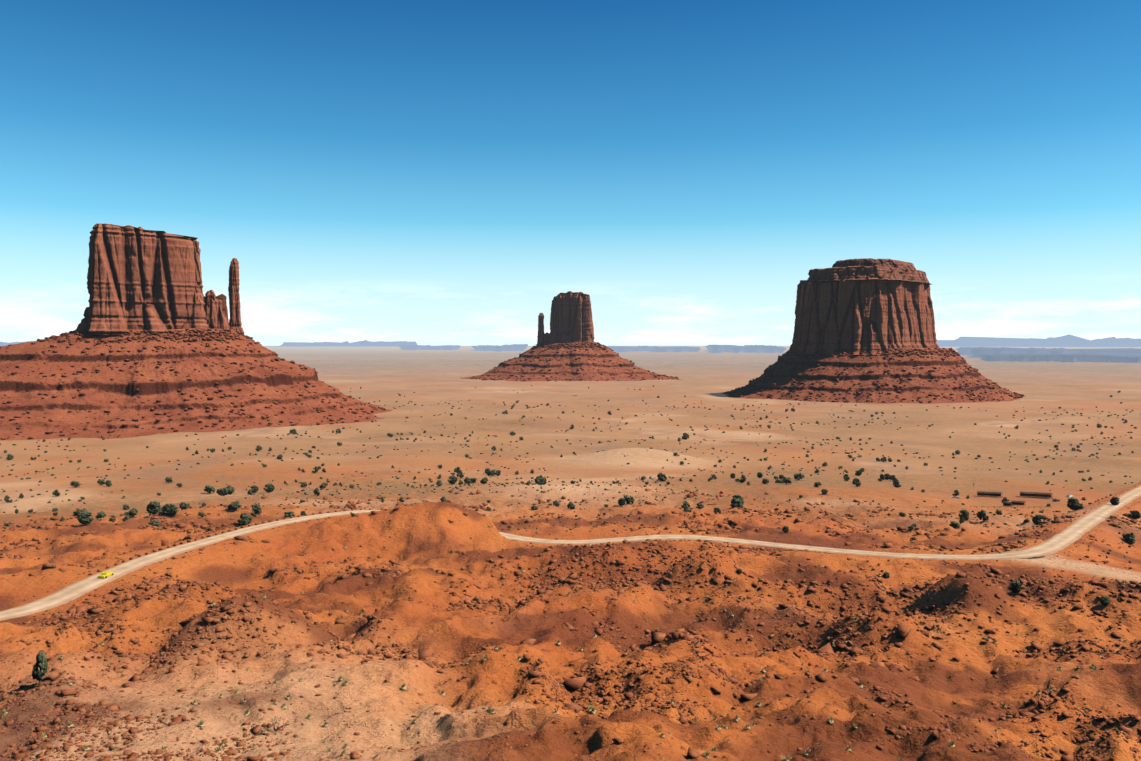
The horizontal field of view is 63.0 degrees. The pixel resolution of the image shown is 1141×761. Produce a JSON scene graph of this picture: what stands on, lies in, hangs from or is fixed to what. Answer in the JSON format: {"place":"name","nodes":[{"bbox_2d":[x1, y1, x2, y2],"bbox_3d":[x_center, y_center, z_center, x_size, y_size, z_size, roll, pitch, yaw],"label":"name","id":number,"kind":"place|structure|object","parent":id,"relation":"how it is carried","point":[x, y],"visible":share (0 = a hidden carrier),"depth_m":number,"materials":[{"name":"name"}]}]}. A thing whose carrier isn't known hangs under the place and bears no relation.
{"place":"outdoors","nodes":[
{"label":"outdoors","id":0,"kind":"place"},
{"bbox_2d":[0,341,33,345],"bbox_3d":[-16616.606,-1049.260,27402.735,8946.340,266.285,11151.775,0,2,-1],"label":"mesa","id":1,"kind":"structure","parent":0,"point":[3,343],"depth_m":24925.29,"materials":[{"name":"blue stone"}]},
{"bbox_2d":[264,340,416,346],"bbox_3d":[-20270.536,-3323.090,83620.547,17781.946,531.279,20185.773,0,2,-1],"label":"range","id":2,"kind":"structure","parent":0,"point":[364,343],"depth_m":78139.58,"materials":[{"name":"blue stone"}]},
{"bbox_2d":[0,400,1137,587],"bbox_3d":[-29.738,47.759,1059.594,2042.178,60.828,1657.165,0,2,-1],"label":"shrubs","id":3,"kind":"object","parent":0,"point":[731,415],"depth_m":790.01,"materials":[{"name":"green plant"}]},
{"bbox_2d":[0,346,1140,760],"bbox_3d":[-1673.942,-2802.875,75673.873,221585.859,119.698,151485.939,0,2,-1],"label":"desert ground","id":4,"kind":"structure","parent":0,"point":[434,382],"depth_m":275.74,"materials":[{"name":"orange sand"}]},
{"bbox_2d":[4,495,12,502],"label":"juniper shrub","id":5,"kind":"object","parent":4,"relation":"on","point":[6,498],"visible":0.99,"depth_m":569.20,"materials":[{"name":"green plant"}]},
{"bbox_2d":[6,454,13,459],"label":"juniper shrub","id":6,"kind":"object","parent":4,"relation":"on","point":[9,457],"visible":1,"depth_m":888.56,"materials":[{"name":"green plant"}]},
{"bbox_2d":[32,650,47,686],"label":"juniper tree","id":7,"kind":"object","parent":4,"relation":"on","point":[41,663],"visible":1,"depth_m":137.53,"materials":[{"name":"green plant"}]},
{"bbox_2d":[52,490,59,495],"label":"juniper shrub","id":8,"kind":"object","parent":4,"relation":"on","point":[55,493],"visible":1,"depth_m":594.54,"materials":[{"name":"green plant"}]},
{"bbox_2d":[66,720,73,727],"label":"grass tuft","id":9,"kind":"object","parent":4,"relation":"on","point":[69,724],"visible":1,"depth_m":113.44,"materials":[{"name":"beige plant"}]},
{"bbox_2d":[70,481,80,486],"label":"juniper bush","id":10,"kind":"object","parent":4,"relation":"on","point":[75,484],"visible":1,"depth_m":649.03,"materials":[{"name":"green plant"}]},
{"bbox_2d":[73,509,86,516],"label":"juniper bush","id":11,"kind":"object","parent":4,"relation":"on","point":[78,512],"visible":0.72,"depth_m":449.80,"materials":[{"name":"green plant"}]},
{"bbox_2d":[77,511,93,524],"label":"juniper bush","id":12,"kind":"object","parent":4,"relation":"on","point":[83,518],"visible":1,"depth_m":397.46,"materials":[{"name":"green plant"}]},
{"bbox_2d":[83,744,89,750],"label":"grass tuft","id":13,"kind":"object","parent":4,"relation":"on","point":[86,748],"visible":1,"depth_m":105.37,"materials":[{"name":"beige plant"}]},
{"bbox_2d":[95,511,105,518],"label":"juniper bush","id":14,"kind":"object","parent":4,"relation":"on","point":[101,514],"visible":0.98,"depth_m":441.37,"materials":[{"name":"green plant"}]},
{"bbox_2d":[97,479,105,484],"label":"juniper bush","id":15,"kind":"object","parent":4,"relation":"on","point":[100,481],"visible":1,"depth_m":671.88,"materials":[{"name":"green plant"}]},
{"bbox_2d":[105,480,111,485],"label":"juniper bush","id":16,"kind":"object","parent":4,"relation":"on","point":[108,483],"visible":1,"depth_m":662.37,"materials":[{"name":"green plant"}]},
{"bbox_2d":[122,515,130,521],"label":"juniper shrub","id":17,"kind":"object","parent":4,"relation":"on","point":[126,517],"visible":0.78,"depth_m":429.55,"materials":[{"name":"green plant"}]},
{"bbox_2d":[127,508,137,516],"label":"juniper shrub","id":18,"kind":"object","parent":4,"relation":"on","point":[131,512],"visible":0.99,"depth_m":448.44,"materials":[{"name":"green plant"}]},
{"bbox_2d":[146,501,160,514],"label":"juniper bush","id":19,"kind":"object","parent":4,"relation":"on","point":[151,507],"visible":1,"depth_m":439.90,"materials":[{"name":"green plant"}]},
{"bbox_2d":[148,520,158,526],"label":"juniper bush","id":20,"kind":"object","parent":4,"relation":"on","point":[154,523],"visible":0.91,"depth_m":402.57,"materials":[{"name":"green plant"}]},
{"bbox_2d":[158,509,164,515],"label":"juniper shrub","id":21,"kind":"object","parent":4,"relation":"on","point":[160,512],"visible":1,"depth_m":427.31,"materials":[{"name":"green plant"}]},
{"bbox_2d":[165,477,172,482],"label":"juniper bush","id":22,"kind":"object","parent":4,"relation":"on","point":[168,479],"visible":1,"depth_m":690.33,"materials":[{"name":"green plant"}]},
{"bbox_2d":[163,503,177,515],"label":"juniper bush","id":23,"kind":"object","parent":4,"relation":"on","point":[171,509],"visible":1,"depth_m":427.52,"materials":[{"name":"green plant"}]},
{"bbox_2d":[179,502,189,508],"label":"juniper shrub","id":24,"kind":"object","parent":4,"relation":"on","point":[183,505],"visible":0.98,"depth_m":470.71,"materials":[{"name":"green plant"}]},
{"bbox_2d":[0,328,392,439],"bbox_3d":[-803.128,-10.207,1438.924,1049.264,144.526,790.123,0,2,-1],"label":"talus slope","id":25,"kind":"structure","parent":4,"relation":"on","point":[127,384],"depth_m":1328.78,"materials":[{"name":"red stone"}]},
{"bbox_2d":[73,223,243,334],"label":"butte","id":26,"kind":"object","parent":25,"relation":"on","point":[141,278],"visible":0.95,"depth_m":1437.83,"materials":[{"name":"stone"}]},
{"bbox_2d":[197,718,204,726],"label":"grass tuft","id":27,"kind":"object","parent":4,"relation":"on","point":[201,724],"visible":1,"depth_m":111.16,"materials":[{"name":"beige plant"}]},
{"bbox_2d":[204,485,215,493],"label":"juniper bush","id":28,"kind":"object","parent":4,"relation":"on","point":[208,489],"visible":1,"depth_m":604.52,"materials":[{"name":"green plant"}]},
{"bbox_2d":[216,488,228,495],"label":"juniper bush","id":29,"kind":"object","parent":4,"relation":"on","point":[222,492],"visible":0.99,"depth_m":574.89,"materials":[{"name":"green plant"}]},
{"bbox_2d":[228,501,240,510],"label":"juniper bush","id":30,"kind":"object","parent":4,"relation":"on","point":[235,505],"visible":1,"depth_m":448.59,"materials":[{"name":"green plant"}]},
{"bbox_2d":[237,513,251,525],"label":"juniper bush","id":31,"kind":"object","parent":4,"relation":"on","point":[245,519],"visible":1,"depth_m":404.20,"materials":[{"name":"green plant"}]},
{"bbox_2d":[250,485,258,492],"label":"juniper bush","id":32,"kind":"object","parent":4,"relation":"on","point":[255,489],"visible":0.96,"depth_m":603.97,"materials":[{"name":"green plant"}]},
{"bbox_2d":[250,505,261,516],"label":"juniper bush","id":33,"kind":"object","parent":4,"relation":"on","point":[257,509],"visible":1,"depth_m":425.72,"materials":[{"name":"green plant"}]},
{"bbox_2d":[263,483,274,492],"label":"juniper bush","id":34,"kind":"object","parent":4,"relation":"on","point":[270,487],"visible":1,"depth_m":600.23,"materials":[{"name":"green plant"}]},
{"bbox_2d":[272,716,289,730],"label":"dead bush","id":35,"kind":"object","parent":4,"relation":"on","point":[278,724],"visible":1,"depth_m":110.75,"materials":[{"name":"brown plant"}]},
{"bbox_2d":[284,511,294,517],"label":"juniper bush","id":36,"kind":"object","parent":4,"relation":"on","point":[289,514],"visible":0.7,"depth_m":419.68,"materials":[{"name":"green plant"}]},
{"bbox_2d":[314,488,319,495],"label":"juniper bush","id":37,"kind":"object","parent":4,"relation":"on","point":[316,491],"visible":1,"depth_m":562.75,"materials":[{"name":"green plant"}]},
{"bbox_2d":[319,483,326,488],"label":"juniper bush","id":38,"kind":"object","parent":4,"relation":"on","point":[323,485],"visible":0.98,"depth_m":617.03,"materials":[{"name":"green plant"}]},
{"bbox_2d":[400,683,406,690],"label":"grass tuft","id":39,"kind":"object","parent":4,"relation":"on","point":[403,687],"visible":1,"depth_m":125.87,"materials":[{"name":"beige plant"}]},
{"bbox_2d":[399,345,460,349],"bbox_3d":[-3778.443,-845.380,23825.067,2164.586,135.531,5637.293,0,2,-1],"label":"mesa","id":40,"kind":"structure","parent":4,"relation":"on","point":[427,347],"depth_m":23017.47,"materials":[{"name":"blue stone"}]},
{"bbox_2d":[436,480,441,485],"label":"juniper bush","id":41,"kind":"object","parent":4,"relation":"on","point":[438,482],"visible":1,"depth_m":653.12,"materials":[{"name":"green plant"}]},
{"bbox_2d":[447,475,457,483],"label":"juniper bush","id":42,"kind":"object","parent":4,"relation":"on","point":[454,479],"visible":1,"depth_m":669.18,"materials":[{"name":"green plant"}]},
{"bbox_2d":[454,467,461,472],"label":"juniper bush","id":43,"kind":"object","parent":4,"relation":"on","point":[457,470],"visible":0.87,"depth_m":746.74,"materials":[{"name":"green plant"}]},
{"bbox_2d":[457,472,463,477],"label":"juniper bush","id":44,"kind":"object","parent":4,"relation":"on","point":[459,474],"visible":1,"depth_m":706.86,"materials":[{"name":"green plant"}]},
{"bbox_2d":[464,477,470,483],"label":"juniper bush","id":45,"kind":"object","parent":4,"relation":"on","point":[467,480],"visible":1,"depth_m":677.91,"materials":[{"name":"green plant"}]},
{"bbox_2d":[480,477,487,483],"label":"juniper bush","id":46,"kind":"object","parent":4,"relation":"on","point":[484,480],"visible":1,"depth_m":678.02,"materials":[{"name":"green plant"}]},
{"bbox_2d":[487,469,495,475],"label":"juniper bush","id":47,"kind":"object","parent":4,"relation":"on","point":[492,473],"visible":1,"depth_m":727.09,"materials":[{"name":"green plant"}]},
{"bbox_2d":[470,344,527,351],"bbox_3d":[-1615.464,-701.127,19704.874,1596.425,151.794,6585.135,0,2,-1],"label":"mesa","id":48,"kind":"structure","parent":4,"relation":"on","point":[514,347],"depth_m":19276.30,"materials":[{"name":"blue stone"}]},
{"bbox_2d":[534,476,543,484],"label":"juniper bush","id":49,"kind":"object","parent":4,"relation":"on","point":[538,479],"visible":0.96,"depth_m":608.28,"materials":[{"name":"green plant"}]},
{"bbox_2d":[540,477,546,484],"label":"juniper bush","id":50,"kind":"object","parent":4,"relation":"on","point":[544,480],"visible":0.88,"depth_m":613.11,"materials":[{"name":"green plant"}]},
{"bbox_2d":[553,500,559,505],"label":"juniper shrub","id":51,"kind":"object","parent":4,"relation":"on","point":[556,503],"visible":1,"depth_m":476.44,"materials":[{"name":"green plant"}]},
{"bbox_2d":[0,482,1140,760],"bbox_3d":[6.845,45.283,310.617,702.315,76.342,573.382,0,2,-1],"label":"rocks","id":52,"kind":"object","parent":4,"relation":"on","point":[576,682],"visible":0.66,"depth_m":185.39,"materials":[{"name":"brown stone"}]},
{"bbox_2d":[460,342,681,381],"bbox_3d":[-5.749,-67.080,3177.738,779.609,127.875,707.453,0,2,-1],"label":"talus slope","id":53,"kind":"structure","parent":4,"relation":"on","point":[582,361],"depth_m":3072.81,"materials":[{"name":"red stone"}]},
{"bbox_2d":[536,291,593,345],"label":"butte","id":54,"kind":"object","parent":53,"relation":"on","point":[571,320],"visible":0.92,"depth_m":3176.53,"materials":[{"name":"stone"}]},
{"bbox_2d":[567,501,574,508],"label":"juniper bush","id":55,"kind":"object","parent":4,"relation":"on","point":[570,505],"visible":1,"depth_m":470.20,"materials":[{"name":"green plant"}]},
{"bbox_2d":[618,498,625,504],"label":"juniper bush","id":56,"kind":"object","parent":4,"relation":"on","point":[621,501],"visible":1,"depth_m":464.68,"materials":[{"name":"green plant"}]},
{"bbox_2d":[624,495,634,503],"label":"juniper bush","id":57,"kind":"object","parent":4,"relation":"on","point":[628,499],"visible":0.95,"depth_m":492.20,"materials":[{"name":"green plant"}]},
{"bbox_2d":[607,346,700,351],"bbox_3d":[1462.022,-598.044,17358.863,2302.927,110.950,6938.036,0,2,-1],"label":"distant mesa","id":58,"kind":"structure","parent":4,"relation":"on","point":[653,349],"depth_m":15642.13,"materials":[{"name":"blue stone"}]},
{"bbox_2d":[657,472,666,480],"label":"juniper shrub","id":59,"kind":"object","parent":4,"relation":"on","point":[661,477],"visible":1,"depth_m":647.55,"materials":[{"name":"green plant"}]},
{"bbox_2d":[682,433,688,439],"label":"juniper shrub","id":60,"kind":"object","parent":4,"relation":"on","point":[685,436],"visible":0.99,"depth_m":1073.67,"materials":[{"name":"green plant"}]},
{"bbox_2d":[681,501,689,507],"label":"juniper bush","id":61,"kind":"object","parent":4,"relation":"on","point":[685,503],"visible":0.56,"depth_m":495.22,"materials":[{"name":"green plant"}]},
{"bbox_2d":[684,505,691,511],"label":"juniper bush","id":62,"kind":"object","parent":4,"relation":"on","point":[687,507],"visible":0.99,"depth_m":434.43,"materials":[{"name":"green plant"}]},
{"bbox_2d":[696,503,703,508],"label":"juniper bush","id":63,"kind":"object","parent":4,"relation":"on","point":[700,505],"visible":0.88,"depth_m":487.54,"materials":[{"name":"green plant"}]},
{"bbox_2d":[714,507,720,513],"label":"juniper bush","id":64,"kind":"object","parent":4,"relation":"on","point":[717,509],"visible":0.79,"depth_m":457.00,"materials":[{"name":"green plant"}]},
{"bbox_2d":[730,498,742,507],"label":"juniper bush","id":65,"kind":"object","parent":4,"relation":"on","point":[737,501],"visible":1,"depth_m":476.97,"materials":[{"name":"green plant"}]},
{"bbox_2d":[734,714,739,721],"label":"grass tuft","id":66,"kind":"object","parent":4,"relation":"on","point":[736,719],"visible":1,"depth_m":100.14,"materials":[{"name":"beige plant"}]},
{"bbox_2d":[732,495,743,501],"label":"juniper bush","id":67,"kind":"object","parent":4,"relation":"on","point":[738,496],"visible":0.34,"depth_m":486.34,"materials":[{"name":"green plant"}]},
{"bbox_2d":[739,475,745,482],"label":"juniper bush","id":68,"kind":"object","parent":4,"relation":"on","point":[744,478],"visible":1,"depth_m":633.77,"materials":[{"name":"green plant"}]},
{"bbox_2d":[705,345,785,352],"bbox_3d":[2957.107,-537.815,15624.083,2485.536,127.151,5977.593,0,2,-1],"label":"distant mesa","id":69,"kind":"structure","parent":4,"relation":"on","point":[744,348],"depth_m":13742.10,"materials":[{"name":"blue stone"}]},
{"bbox_2d":[782,526,788,531],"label":"juniper shrub","id":70,"kind":"object","parent":4,"relation":"on","point":[785,528],"visible":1,"depth_m":375.96,"materials":[{"name":"green plant"}]},
{"bbox_2d":[783,477,791,483],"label":"juniper bush","id":71,"kind":"object","parent":4,"relation":"on","point":[787,480],"visible":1,"depth_m":633.60,"materials":[{"name":"green plant"}]},
{"bbox_2d":[794,473,802,479],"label":"juniper bush","id":72,"kind":"object","parent":4,"relation":"on","point":[798,476],"visible":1,"depth_m":667.82,"materials":[{"name":"green plant"}]},
{"bbox_2d":[827,717,833,723],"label":"grass tuft","id":73,"kind":"object","parent":4,"relation":"on","point":[830,721],"visible":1,"depth_m":101.99,"materials":[{"name":"beige plant"}]},
{"bbox_2d":[852,479,860,484],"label":"juniper shrub","id":74,"kind":"object","parent":4,"relation":"on","point":[855,481],"visible":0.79,"depth_m":627.68,"materials":[{"name":"green plant"}]},
{"bbox_2d":[724,347,1025,403],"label":"talus slope","id":75,"kind":"structure","parent":4,"relation":"on","point":[935,375],"depth_m":1942.20,"materials":[{"name":"red stone"}]},
{"bbox_2d":[788,276,939,354],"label":"cliff face","id":76,"kind":"object","parent":75,"relation":"on","point":[874,316],"visible":0.94,"depth_m":2017.47,"materials":[{"name":"stone"}]},
{"bbox_2d":[807,258,930,284],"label":"butte caprock","id":77,"kind":"structure","parent":76,"relation":"on","point":[870,268],"depth_m":2025.90,"materials":[{"name":"stone"}]},
{"bbox_2d":[878,474,884,480],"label":"juniper bush","id":78,"kind":"object","parent":4,"relation":"on","point":[882,477],"visible":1,"depth_m":675.72,"materials":[{"name":"green plant"}]},
{"bbox_2d":[883,572,889,577],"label":"juniper bush","id":79,"kind":"object","parent":4,"relation":"on","point":[885,574],"visible":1,"depth_m":270.35,"materials":[{"name":"green plant"}]},
{"bbox_2d":[893,479,900,487],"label":"juniper bush","id":80,"kind":"object","parent":4,"relation":"on","point":[896,482],"visible":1,"depth_m":641.01,"materials":[{"name":"green plant"}]},
{"bbox_2d":[948,740,954,746],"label":"grass tuft","id":81,"kind":"object","parent":4,"relation":"on","point":[951,744],"visible":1,"depth_m":90.92,"materials":[{"name":"beige plant"}]},
{"bbox_2d":[950,521,959,528],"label":"juniper shrub","id":82,"kind":"object","parent":4,"relation":"on","point":[954,524],"visible":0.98,"depth_m":417.31,"materials":[{"name":"green plant"}]},
{"bbox_2d":[958,509,968,517],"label":"juniper bush","id":83,"kind":"object","parent":4,"relation":"on","point":[965,512],"visible":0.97,"depth_m":447.18,"materials":[{"name":"green plant"}]},
{"bbox_2d":[976,510,988,520],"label":"juniper bush","id":84,"kind":"object","parent":4,"relation":"on","point":[981,514],"visible":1,"depth_m":441.06,"materials":[{"name":"green plant"}]},
{"bbox_2d":[977,491,1001,495],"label":"vendor stall","id":85,"kind":"object","parent":4,"relation":"on","point":[982,493],"visible":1,"depth_m":591.79,"materials":[{"name":"brown"}]},
{"bbox_2d":[1003,502,1011,506],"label":"vendor stall","id":86,"kind":"object","parent":4,"relation":"on","point":[1006,504],"visible":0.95,"depth_m":532.62,"materials":[{"name":"brown"}]},
{"bbox_2d":[1009,580,1021,593],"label":"juniper bush","id":87,"kind":"object","parent":4,"relation":"on","point":[1015,587],"visible":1,"depth_m":247.21,"materials":[{"name":"green plant"}]},
{"bbox_2d":[1011,501,1025,505],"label":"vendor stall","id":88,"kind":"object","parent":4,"relation":"on","point":[1016,503],"visible":0.81,"depth_m":556.76,"materials":[{"name":"brown"}]},
{"bbox_2d":[1020,492,1052,498],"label":"vendor stall","id":89,"kind":"object","parent":4,"relation":"on","point":[1038,494],"visible":1,"depth_m":589.74,"materials":[{"name":"brown"}]},
{"bbox_2d":[1032,514,1044,524],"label":"juniper bush","id":90,"kind":"object","parent":4,"relation":"on","point":[1036,519],"visible":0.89,"depth_m":430.98,"materials":[{"name":"green plant"}]},
{"bbox_2d":[956,347,1140,357],"bbox_3d":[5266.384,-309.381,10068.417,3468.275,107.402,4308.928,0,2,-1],"label":"distant mesa","id":91,"kind":"structure","parent":4,"relation":"on","point":[974,352],"depth_m":9291.87,"materials":[{"name":"blue stone"}]},
{"bbox_2d":[978,353,1140,362],"bbox_3d":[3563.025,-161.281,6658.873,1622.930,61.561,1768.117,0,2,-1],"label":"mesa","id":92,"kind":"structure","parent":4,"relation":"on","point":[1074,357],"depth_m":6418.13,"materials":[{"name":"blue stone"}]},
{"bbox_2d":[1067,498,1079,510],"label":"juniper bush","id":93,"kind":"object","parent":4,"relation":"on","point":[1071,502],"visible":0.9,"depth_m":444.53,"materials":[{"name":"green plant"}]},
{"bbox_2d":[1075,502,1083,509],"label":"juniper bush","id":94,"kind":"object","parent":4,"relation":"on","point":[1078,505],"visible":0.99,"depth_m":439.58,"materials":[{"name":"green plant"}]},
{"bbox_2d":[1100,596,1109,605],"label":"juniper bush","id":95,"kind":"object","parent":4,"relation":"on","point":[1103,601],"visible":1,"depth_m":224.05,"materials":[{"name":"green plant"}]},
{"bbox_2d":[1110,497,1119,504],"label":"juniper bush","id":96,"kind":"object","parent":4,"relation":"on","point":[1114,500],"visible":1,"depth_m":443.38,"materials":[{"name":"green plant"}]},
{"bbox_2d":[1122,532,1134,540],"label":"juniper shrub","id":97,"kind":"object","parent":4,"relation":"on","point":[1126,536],"visible":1,"depth_m":371.97,"materials":[{"name":"green plant"}]},
{"bbox_2d":[1126,537,1135,544],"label":"juniper shrub","id":98,"kind":"object","parent":4,"relation":"on","point":[1129,540],"visible":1,"depth_m":369.74,"materials":[{"name":"green plant"}]},
{"bbox_2d":[1129,510,1140,518],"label":"juniper bush","id":99,"kind":"object","parent":4,"relation":"on","point":[1134,514],"visible":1,"depth_m":415.77,"materials":[{"name":"green plant"}]},
{"bbox_2d":[0,485,1140,620],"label":"dirt road","id":100,"kind":"structure","parent":0,"point":[1074,531],"depth_m":327.38,"materials":[{"name":"beige soil"}]},
{"bbox_2d":[98,572,113,577],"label":"yellow car","id":101,"kind":"object","parent":100,"relation":"on","point":[104,574],"visible":1,"depth_m":247.63,"materials":[{"name":"yellow paint"}]},
{"bbox_2d":[0,0,1140,345],"label":"sky","id":102,"kind":"structure","parent":0,"point":[422,172],"materials":[{"name":"blue"}]},
{"bbox_2d":[937,334,1140,346],"bbox_3d":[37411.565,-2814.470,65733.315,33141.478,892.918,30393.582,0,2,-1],"label":"distant mountains","id":103,"kind":"structure","parent":0,"point":[1069,340],"depth_m":62866.65,"materials":[{"name":"blue stone"}]}
]}

